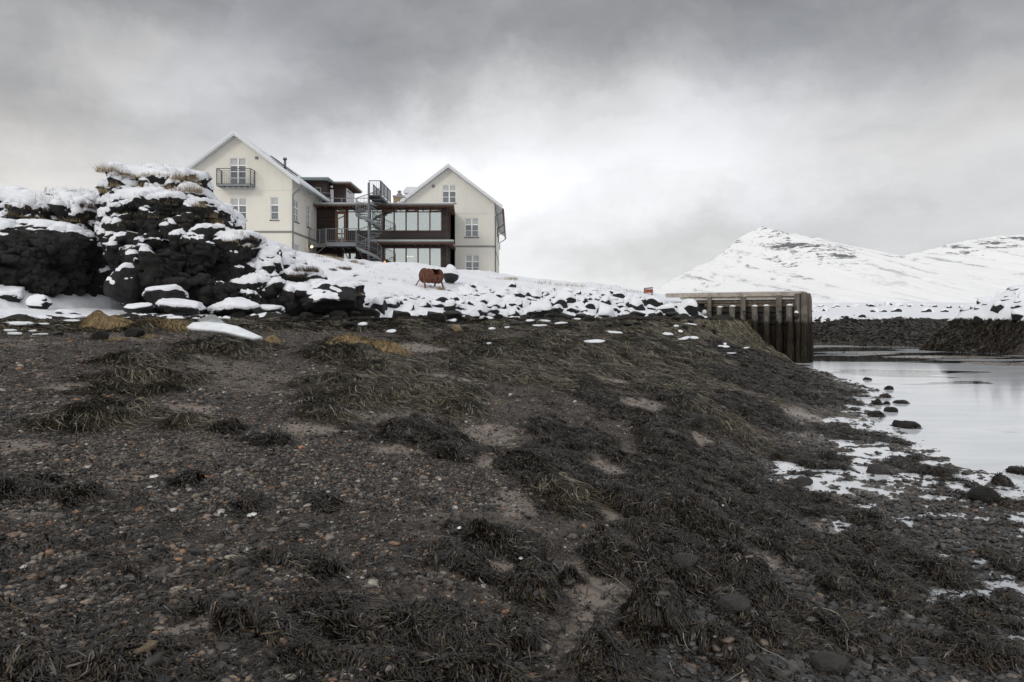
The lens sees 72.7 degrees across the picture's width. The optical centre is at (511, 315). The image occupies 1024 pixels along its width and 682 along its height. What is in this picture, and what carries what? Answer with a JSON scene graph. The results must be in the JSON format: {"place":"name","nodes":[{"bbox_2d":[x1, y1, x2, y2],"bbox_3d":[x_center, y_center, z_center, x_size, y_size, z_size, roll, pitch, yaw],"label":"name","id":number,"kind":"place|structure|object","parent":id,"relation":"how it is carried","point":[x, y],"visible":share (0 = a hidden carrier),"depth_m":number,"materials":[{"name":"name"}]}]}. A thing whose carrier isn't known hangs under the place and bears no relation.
{"place":"outdoors","nodes":[
{"label":"outdoors","id":0,"kind":"place"},
{"bbox_2d":[0,312,1023,681],"bbox_3d":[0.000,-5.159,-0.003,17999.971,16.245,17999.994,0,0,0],"label":"ground","id":1,"kind":"structure","parent":0,"point":[628,400],"depth_m":9.99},
{"bbox_2d":[25,294,52,308],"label":"boulder","id":2,"kind":"object","parent":1,"relation":"on","point":[39,301],"visible":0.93,"depth_m":21.86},
{"bbox_2d":[91,330,108,339],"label":"boulder","id":3,"kind":"object","parent":1,"relation":"on","point":[100,334],"visible":0.77,"depth_m":15.36,"materials":[{"name":"stone"}]},
{"bbox_2d":[124,327,144,336],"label":"boulder","id":4,"kind":"object","parent":1,"relation":"on","point":[133,332],"visible":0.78,"depth_m":16.11,"materials":[{"name":"stone"}]},
{"bbox_2d":[134,639,157,655],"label":"flat stone","id":5,"kind":"object","parent":1,"relation":"on","point":[150,645],"visible":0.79,"depth_m":3.32,"materials":[{"name":"stone"}]},
{"bbox_2d":[0,162,365,315],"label":"rock outcrop","id":6,"kind":"object","parent":1,"relation":"on","point":[49,254],"visible":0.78,"depth_m":24.14,"materials":[{"name":"black stone"}]},
{"bbox_2d":[77,201,99,208],"bbox_3d":[-15.493,-4.094,25.508,1.242,0.330,1.082,0,0,27],"label":"heather bush","id":7,"kind":"object","parent":6,"relation":"on","point":[90,206],"visible":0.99,"depth_m":25.31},
{"bbox_2d":[103,262,141,303],"bbox_3d":[-12.577,-1.027,22.632,1.216,1.432,0.885,0,0,-46],"label":"boulder","id":8,"kind":"object","parent":6,"relation":"on","point":[121,284],"visible":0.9,"depth_m":22.31,"materials":[{"name":"stone"}]},
{"bbox_2d":[142,284,189,308],"bbox_3d":[-11.221,-0.637,22.569,1.411,0.811,1.185,0,0,-19],"label":"boulder","id":9,"kind":"object","parent":6,"relation":"on","point":[153,295],"visible":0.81,"depth_m":22.23,"materials":[{"name":"stone"}]},
{"bbox_2d":[250,236,260,247],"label":"boulder","id":10,"kind":"object","parent":6,"relation":"on","point":[255,243],"visible":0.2,"depth_m":25.15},
{"bbox_2d":[256,246,282,273],"bbox_3d":[-8.898,-2.045,25.461,0.944,1.058,0.854,0,0,-30],"label":"boulder","id":11,"kind":"object","parent":6,"relation":"on","point":[272,253],"visible":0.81,"depth_m":25.22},
{"bbox_2d":[277,280,309,307],"bbox_3d":[-7.810,-0.732,24.993,1.530,1.126,1.411,0,0,-12],"label":"boulder","id":12,"kind":"object","parent":6,"relation":"on","point":[283,300],"visible":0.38,"depth_m":24.47,"materials":[{"name":"stone"}]},
{"bbox_2d":[281,271,306,276],"bbox_3d":[-7.870,-1.505,25.435,1.246,0.228,1.114,0,0,0],"label":"heather bush","id":13,"kind":"object","parent":6,"relation":"on","point":[296,275],"visible":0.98,"depth_m":25.14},
{"bbox_2d":[292,265,321,272],"bbox_3d":[-7.730,-1.767,25.860,1.514,0.272,1.400,0,0,-38],"label":"heather bush","id":14,"kind":"object","parent":6,"relation":"on","point":[310,269],"visible":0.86,"depth_m":25.56,"materials":[{"name":"plant"}]},
{"bbox_2d":[299,278,357,313],"bbox_3d":[-6.458,-0.685,24.521,1.987,1.331,1.658,0,0,-17],"label":"boulder","id":15,"kind":"object","parent":6,"relation":"on","point":[328,296],"visible":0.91,"depth_m":24.21,"materials":[{"name":"stone"}]},
{"bbox_2d":[197,315,225,323],"bbox_3d":[-8.321,0.113,19.229,1.013,0.304,0.200,0,0,0],"label":"ice slab","id":16,"kind":"object","parent":1,"relation":"on","point":[211,318],"depth_m":19.20,"materials":[{"name":"white"}]},
{"bbox_2d":[187,321,262,340],"bbox_3d":[-6.413,0.334,15.689,1.811,0.423,0.385,0,0,8],"label":"ice slab","id":17,"kind":"object","parent":1,"relation":"on","point":[223,328],"depth_m":15.62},
{"bbox_2d":[77,310,417,356],"bbox_3d":[-6.621,0.414,16.888,8.893,1.134,3.529,0,0,0],"label":"seaweed","id":18,"kind":"object","parent":1,"relation":"on","point":[101,318],"visible":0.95,"depth_m":17.05,"materials":[{"name":"plant"}]},
{"bbox_2d":[261,304,285,313],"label":"boulder","id":19,"kind":"object","parent":1,"relation":"on","point":[279,309],"visible":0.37,"depth_m":23.68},
{"bbox_2d":[1,163,638,305],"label":"dry grass","id":20,"kind":"structure","parent":1,"relation":"on","point":[103,170],"depth_m":25.08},
{"bbox_2d":[427,311,444,322],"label":"rock","id":21,"kind":"object","parent":1,"relation":"on","point":[437,316],"visible":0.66,"depth_m":25.25,"materials":[{"name":"stone"}]},
{"bbox_2d":[443,264,458,282],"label":"boulder","id":22,"kind":"object","parent":1,"relation":"on","point":[451,273],"visible":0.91,"depth_m":35.65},
{"bbox_2d":[452,325,462,332],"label":"boulder","id":23,"kind":"object","parent":1,"relation":"on","point":[456,328],"visible":0.8,"depth_m":22.27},
{"bbox_2d":[0,315,1023,681],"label":"seaweed","id":24,"kind":"object","parent":1,"relation":"on","point":[400,635],"visible":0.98,"depth_m":5.47,"materials":[{"name":"plant"}]},
{"bbox_2d":[5,321,32,325],"bbox_3d":[-11.800,0.177,16.604,0.850,0.106,0.259,0,0,0],"label":"ice slab","id":25,"kind":"object","parent":24,"relation":"on","point":[15,323],"depth_m":16.55,"materials":[{"name":"ice"}]},
{"bbox_2d":[720,594,750,612],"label":"boulder","id":26,"kind":"object","parent":24,"relation":"on","point":[735,602],"visible":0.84,"depth_m":5.02,"materials":[{"name":"stone"}]},
{"bbox_2d":[0,250,1023,322],"bbox_3d":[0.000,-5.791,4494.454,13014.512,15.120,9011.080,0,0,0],"label":"snow","id":27,"kind":"structure","parent":1,"relation":"on","point":[87,304],"depth_m":38.49,"materials":[{"name":"snow"}]},
{"bbox_2d":[0,286,25,302],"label":"boulder","id":28,"kind":"object","parent":27,"relation":"on","point":[13,293],"visible":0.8,"depth_m":22.05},
{"bbox_2d":[55,309,80,314],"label":"boulder","id":29,"kind":"object","parent":27,"relation":"on","point":[64,311],"visible":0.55,"depth_m":21.25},
{"bbox_2d":[124,302,155,313],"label":"boulder","id":30,"kind":"object","parent":27,"relation":"on","point":[146,308],"visible":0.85,"depth_m":21.58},
{"bbox_2d":[155,298,205,314],"bbox_3d":[-10.561,-0.317,22.282,1.456,0.551,1.111,0,0,-4],"label":"boulder","id":31,"kind":"object","parent":27,"relation":"on","point":[179,306],"visible":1,"depth_m":21.93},
{"bbox_2d":[207,297,260,315],"bbox_3d":[-9.197,-0.271,23.006,1.607,0.728,0.914,0,0,16],"label":"boulder","id":32,"kind":"object","parent":27,"relation":"on","point":[227,306],"visible":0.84,"depth_m":22.75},
{"bbox_2d":[231,310,246,316],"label":"rock","id":33,"kind":"object","parent":27,"relation":"on","point":[239,314],"visible":0.62,"depth_m":22.56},
{"bbox_2d":[184,130,332,253],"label":"white house","id":34,"kind":"structure","parent":27,"relation":"on","point":[266,195],"depth_m":48.00,"materials":[{"name":"beige paint"}]},
{"bbox_2d":[230,158,245,182],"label":"window","id":35,"kind":"structure","parent":34,"relation":"in","point":[234,162],"depth_m":48.10,"materials":[{"name":"glass"}]},
{"bbox_2d":[230,198,246,218],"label":"window","id":36,"kind":"structure","parent":34,"relation":"in","point":[240,204],"depth_m":48.10,"materials":[{"name":"glass"}]},
{"bbox_2d":[270,197,278,220],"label":"window","id":37,"kind":"structure","parent":34,"relation":"in","point":[274,200],"depth_m":48.10,"materials":[{"name":"glass"}]},
{"bbox_2d":[294,200,299,223],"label":"window","id":38,"kind":"structure","parent":34,"relation":"in","point":[295,202],"depth_m":48.99,"materials":[{"name":"white paint"}]},
{"bbox_2d":[306,207,310,228],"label":"window","id":39,"kind":"structure","parent":34,"relation":"in","point":[308,209],"depth_m":52.21,"materials":[{"name":"glass"}]},
{"bbox_2d":[252,307,265,313],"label":"rock","id":40,"kind":"object","parent":27,"relation":"on","point":[257,310],"visible":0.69,"depth_m":22.05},
{"bbox_2d":[299,312,314,318],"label":"rock","id":41,"kind":"object","parent":27,"relation":"on","point":[308,314],"visible":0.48,"depth_m":23.39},
{"bbox_2d":[329,310,345,317],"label":"rock","id":42,"kind":"object","parent":27,"relation":"on","point":[338,313],"visible":0.7,"depth_m":23.82,"materials":[{"name":"stone"}]},
{"bbox_2d":[347,310,361,316],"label":"rock","id":43,"kind":"object","parent":27,"relation":"on","point":[352,313],"visible":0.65,"depth_m":24.65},
{"bbox_2d":[358,307,379,316],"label":"rock","id":44,"kind":"object","parent":27,"relation":"on","point":[367,311],"visible":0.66,"depth_m":25.60,"materials":[{"name":"stone"}]},
{"bbox_2d":[368,297,387,313],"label":"boulder","id":45,"kind":"object","parent":27,"relation":"on","point":[379,304],"visible":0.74,"depth_m":26.84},
{"bbox_2d":[314,197,455,267],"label":"wooden building","id":46,"kind":"structure","parent":27,"relation":"on","point":[394,241],"depth_m":54.00,"materials":[{"name":"brown wood"}]},
{"bbox_2d":[300,177,361,202],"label":"roof pavilion","id":47,"kind":"structure","parent":46,"relation":"on","point":[327,187],"depth_m":56.76,"materials":[{"name":"brown wood"}]},
{"bbox_2d":[346,188,353,201],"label":"window","id":48,"kind":"structure","parent":47,"relation":"in","point":[349,194],"depth_m":58.39,"materials":[{"name":"glass"}]},
{"bbox_2d":[335,208,345,241],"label":"door","id":49,"kind":"structure","parent":46,"relation":"in","point":[336,212],"depth_m":54.03,"materials":[{"name":"brown wood"}]},
{"bbox_2d":[309,180,390,261],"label":"steel staircase","id":50,"kind":"structure","parent":46,"relation":"attached to","point":[376,198],"depth_m":51.00,"materials":[{"name":"metal"}]},
{"bbox_2d":[347,208,441,230],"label":"window","id":51,"kind":"structure","parent":46,"relation":"in","point":[383,209],"depth_m":53.99,"materials":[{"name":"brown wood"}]},
{"bbox_2d":[393,190,404,202],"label":"chimney","id":52,"kind":"object","parent":46,"relation":"on","point":[397,197],"visible":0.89,"depth_m":60.00,"materials":[{"name":"yellow stone"}]},
{"bbox_2d":[382,247,441,266],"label":"window","id":53,"kind":"structure","parent":46,"relation":"in","point":[382,247],"depth_m":53.99,"materials":[{"name":"brown wood"}]},
{"bbox_2d":[447,210,449,234],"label":"window","id":54,"kind":"structure","parent":46,"relation":"in","point":[448,214],"depth_m":56.10,"materials":[{"name":"black glass"}]},
{"bbox_2d":[386,298,399,307],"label":"boulder","id":55,"kind":"object","parent":27,"relation":"on","point":[393,302],"visible":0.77,"depth_m":27.73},
{"bbox_2d":[392,310,410,318],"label":"rock","id":56,"kind":"object","parent":27,"relation":"on","point":[399,313],"visible":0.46,"depth_m":24.89,"materials":[{"name":"stone"}]},
{"bbox_2d":[403,302,414,310],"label":"boulder","id":57,"kind":"object","parent":27,"relation":"on","point":[409,306],"visible":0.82,"depth_m":28.02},
{"bbox_2d":[419,299,431,307],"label":"boulder","id":58,"kind":"object","parent":27,"relation":"on","point":[425,303],"visible":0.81,"depth_m":28.78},
{"bbox_2d":[415,268,443,287],"bbox_3d":[-3.997,-1.746,33.857,0.873,1.154,1.467,0,0,36],"label":"barrel grill","id":59,"kind":"object","parent":27,"relation":"on","point":[433,276],"visible":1,"depth_m":33.69,"materials":[{"name":"metal"}]},
{"bbox_2d":[431,300,443,307],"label":"boulder","id":60,"kind":"object","parent":27,"relation":"on","point":[438,304],"visible":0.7,"depth_m":29.21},
{"bbox_2d":[436,295,448,301],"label":"boulder","id":61,"kind":"object","parent":27,"relation":"on","point":[442,298],"visible":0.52,"depth_m":30.38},
{"bbox_2d":[444,299,455,310],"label":"boulder","id":62,"kind":"object","parent":27,"relation":"on","point":[450,304],"visible":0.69,"depth_m":28.70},
{"bbox_2d":[397,164,505,272],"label":"white house","id":63,"kind":"structure","parent":27,"relation":"on","point":[479,216],"depth_m":58.00,"materials":[{"name":"paint"}]},
{"bbox_2d":[442,185,456,203],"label":"window","id":64,"kind":"structure","parent":63,"relation":"in","point":[448,191],"depth_m":58.10,"materials":[{"name":"glass"}]},
{"bbox_2d":[464,218,478,237],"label":"window","id":65,"kind":"structure","parent":63,"relation":"in","point":[471,224],"depth_m":58.10,"materials":[{"name":"glass"}]},
{"bbox_2d":[466,255,478,269],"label":"window","id":66,"kind":"structure","parent":63,"relation":"in","point":[472,261],"depth_m":58.10,"materials":[{"name":"glass"}]},
{"bbox_2d":[443,310,461,317],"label":"rock","id":67,"kind":"object","parent":27,"relation":"on","point":[453,313],"visible":0.62,"depth_m":27.65,"materials":[{"name":"stone"}]},
{"bbox_2d":[451,295,464,303],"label":"boulder","id":68,"kind":"object","parent":27,"relation":"on","point":[458,299],"visible":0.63,"depth_m":30.68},
{"bbox_2d":[457,286,473,294],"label":"boulder","id":69,"kind":"object","parent":27,"relation":"on","point":[463,289],"visible":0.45,"depth_m":33.33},
{"bbox_2d":[463,308,479,317],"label":"boulder","id":70,"kind":"object","parent":27,"relation":"on","point":[474,312],"visible":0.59,"depth_m":28.89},
{"bbox_2d":[474,302,488,315],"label":"boulder","id":71,"kind":"object","parent":27,"relation":"on","point":[481,308],"visible":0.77,"depth_m":29.65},
{"bbox_2d":[480,293,501,303],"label":"boulder","id":72,"kind":"object","parent":27,"relation":"on","point":[490,297],"visible":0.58,"depth_m":31.70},
{"bbox_2d":[487,301,499,308],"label":"boulder","id":73,"kind":"object","parent":27,"relation":"on","point":[491,304],"visible":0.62,"depth_m":30.87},
{"bbox_2d":[488,306,499,313],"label":"boulder","id":74,"kind":"object","parent":27,"relation":"on","point":[494,310],"visible":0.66,"depth_m":30.08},
{"bbox_2d":[493,289,507,296],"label":"boulder","id":75,"kind":"object","parent":27,"relation":"on","point":[502,292],"visible":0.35,"depth_m":33.90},
{"bbox_2d":[508,307,520,315],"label":"boulder","id":76,"kind":"object","parent":27,"relation":"on","point":[513,311],"visible":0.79,"depth_m":30.21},
{"bbox_2d":[508,297,522,307],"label":"boulder","id":77,"kind":"object","parent":27,"relation":"on","point":[514,301],"visible":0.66,"depth_m":31.87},
{"bbox_2d":[511,289,525,297],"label":"boulder","id":78,"kind":"object","parent":27,"relation":"on","point":[520,293],"visible":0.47,"depth_m":34.11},
{"bbox_2d":[526,290,539,298],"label":"boulder","id":79,"kind":"object","parent":27,"relation":"on","point":[530,293],"visible":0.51,"depth_m":34.52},
{"bbox_2d":[526,301,553,317],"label":"boulder","id":80,"kind":"object","parent":27,"relation":"on","point":[540,309],"visible":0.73,"depth_m":31.12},
{"bbox_2d":[553,304,563,313],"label":"boulder","id":81,"kind":"object","parent":27,"relation":"on","point":[559,308],"visible":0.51,"depth_m":31.92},
{"bbox_2d":[551,297,567,307],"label":"boulder","id":82,"kind":"object","parent":27,"relation":"on","point":[560,301],"visible":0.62,"depth_m":33.28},
{"bbox_2d":[556,291,575,302],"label":"boulder","id":83,"kind":"object","parent":27,"relation":"on","point":[569,296],"visible":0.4,"depth_m":34.81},
{"bbox_2d":[567,305,580,313],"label":"boulder","id":84,"kind":"object","parent":27,"relation":"on","point":[574,309],"visible":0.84,"depth_m":32.72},
{"bbox_2d":[585,302,595,308],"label":"boulder","id":85,"kind":"object","parent":27,"relation":"on","point":[589,305],"visible":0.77,"depth_m":34.09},
{"bbox_2d":[597,295,611,304],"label":"boulder","id":86,"kind":"object","parent":27,"relation":"on","point":[605,299],"visible":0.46,"depth_m":35.76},
{"bbox_2d":[596,304,614,317],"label":"boulder","id":87,"kind":"object","parent":27,"relation":"on","point":[604,310],"visible":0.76,"depth_m":33.02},
{"bbox_2d":[612,291,625,298],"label":"boulder","id":88,"kind":"object","parent":27,"relation":"on","point":[621,294],"visible":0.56,"depth_m":38.98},
{"bbox_2d":[626,296,644,310],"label":"boulder","id":89,"kind":"object","parent":27,"relation":"on","point":[635,303],"visible":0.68,"depth_m":35.84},
{"bbox_2d":[646,296,662,306],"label":"boulder","id":90,"kind":"object","parent":27,"relation":"on","point":[655,301],"visible":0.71,"depth_m":37.49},
{"bbox_2d":[656,303,674,313],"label":"boulder","id":91,"kind":"object","parent":27,"relation":"on","point":[667,307],"visible":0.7,"depth_m":36.14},
{"bbox_2d":[679,299,697,315],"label":"boulder","id":92,"kind":"object","parent":27,"relation":"on","point":[690,306],"visible":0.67,"depth_m":37.09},
{"bbox_2d":[971,313,984,323],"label":"boulder","id":93,"kind":"object","parent":27,"relation":"on","point":[977,318],"visible":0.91,"depth_m":46.96,"materials":[{"name":"stone"}]},
{"bbox_2d":[976,296,991,303],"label":"boulder","id":94,"kind":"object","parent":27,"relation":"on","point":[982,299],"visible":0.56,"depth_m":49.16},
{"bbox_2d":[990,301,1004,312],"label":"boulder","id":95,"kind":"object","parent":27,"relation":"on","point":[997,306],"visible":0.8,"depth_m":46.18,"materials":[{"name":"stone"}]},
{"bbox_2d":[1011,309,1023,320],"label":"boulder","id":96,"kind":"object","parent":27,"relation":"on","point":[1016,314],"visible":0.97,"depth_m":44.42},
{"bbox_2d":[0,327,1023,681],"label":"cobbles","id":97,"kind":"object","parent":1,"relation":"on","point":[154,659],"visible":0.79,"depth_m":5.08,"materials":[{"name":"stone"}]},
{"bbox_2d":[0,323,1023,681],"bbox_3d":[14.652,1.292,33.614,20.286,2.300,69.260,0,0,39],"label":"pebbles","id":98,"kind":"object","parent":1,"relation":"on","point":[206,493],"visible":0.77,"depth_m":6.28,"materials":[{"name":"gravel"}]},
{"bbox_2d":[546,312,559,317],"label":"rock","id":99,"kind":"object","parent":1,"relation":"on","point":[553,314],"visible":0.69,"depth_m":28.82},
{"bbox_2d":[584,339,605,342],"bbox_3d":[2.633,0.804,22.140,0.687,0.116,0.265,0,0,0],"label":"ice slab","id":100,"kind":"object","parent":1,"relation":"on","point":[594,341],"depth_m":22.10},
{"bbox_2d":[671,552,699,568],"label":"boulder","id":101,"kind":"object","parent":1,"relation":"on","point":[686,560],"visible":0.73,"depth_m":5.71,"materials":[{"name":"stone"}]},
{"bbox_2d":[664,291,811,360],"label":"timber pier","id":102,"kind":"structure","parent":1,"relation":"on","point":[771,307],"depth_m":36.95,"materials":[{"name":"wood"}]},
{"bbox_2d":[751,320,813,362],"bbox_3d":[16.354,1.349,39.781,11.599,2.216,5.536,0,0,-37],"label":"seaweed","id":103,"kind":"object","parent":102,"relation":"attached to","point":[780,336],"visible":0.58,"depth_m":35.78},
{"bbox_2d":[821,558,837,566],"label":"boulder","id":104,"kind":"object","parent":1,"relation":"on","point":[829,561],"visible":0.48,"depth_m":6.47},
{"bbox_2d":[649,362,1023,681],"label":"wet stones","id":105,"kind":"object","parent":1,"relation":"on","point":[686,671],"visible":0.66,"depth_m":5.83,"materials":[{"name":"stone"}]},
{"bbox_2d":[808,651,849,674],"bbox_3d":[2.033,2.224,4.468,0.248,0.133,0.205,0,0,1],"label":"boulder","id":106,"kind":"object","parent":105,"relation":"on","point":[828,661],"visible":0.91,"depth_m":4.41,"materials":[{"name":"stone"}]},
{"bbox_2d":[892,420,920,428],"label":"rock","id":107,"kind":"object","parent":1,"relation":"on","point":[904,424],"visible":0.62,"depth_m":14.92,"materials":[{"name":"stone"}]},
{"bbox_2d":[967,486,999,502],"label":"boulder","id":108,"kind":"object","parent":1,"relation":"on","point":[985,494],"visible":0.83,"depth_m":8.97,"materials":[{"name":"stone"}]},
{"bbox_2d":[1005,466,1023,473],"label":"rock","id":109,"kind":"object","parent":1,"relation":"on","point":[1017,470],"visible":0.93,"depth_m":10.59,"materials":[{"name":"stone"}]},
{"bbox_2d":[0,0,1023,290],"label":"sky","id":110,"kind":"structure","parent":0,"point":[629,144],"materials":[{"name":"grey"}]},
{"bbox_2d":[653,226,1010,302],"bbox_3d":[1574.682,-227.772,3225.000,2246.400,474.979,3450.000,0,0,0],"label":"mountain","id":111,"kind":"structure","parent":0,"point":[762,258],"depth_m":2612.68,"materials":[{"name":"snow"}]},
{"bbox_2d":[769,345,1023,639],"bbox_3d":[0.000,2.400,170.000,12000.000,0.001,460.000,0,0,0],"label":"water","id":112,"kind":"structure","parent":0,"point":[968,415],"depth_m":17.32,"materials":[{"name":"liquid"}]},
{"bbox_2d":[792,477,812,485],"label":"boulder","id":113,"kind":"object","parent":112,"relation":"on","point":[806,481],"visible":0.85,"depth_m":9.83,"materials":[{"name":"stone"}]},
{"bbox_2d":[866,464,889,474],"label":"boulder","id":114,"kind":"object","parent":112,"relation":"in","point":[877,469],"visible":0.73,"depth_m":10.57,"materials":[{"name":"stone"}]},
{"bbox_2d":[884,407,897,411],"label":"rock","id":115,"kind":"object","parent":112,"relation":"on","point":[890,409],"visible":0.85,"depth_m":17.40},
{"bbox_2d":[903,235,1023,285],"bbox_3d":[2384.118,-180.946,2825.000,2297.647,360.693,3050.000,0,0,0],"label":"mountain","id":116,"kind":"structure","parent":0,"point":[1001,258],"depth_m":2690.35,"materials":[{"name":"snow"}]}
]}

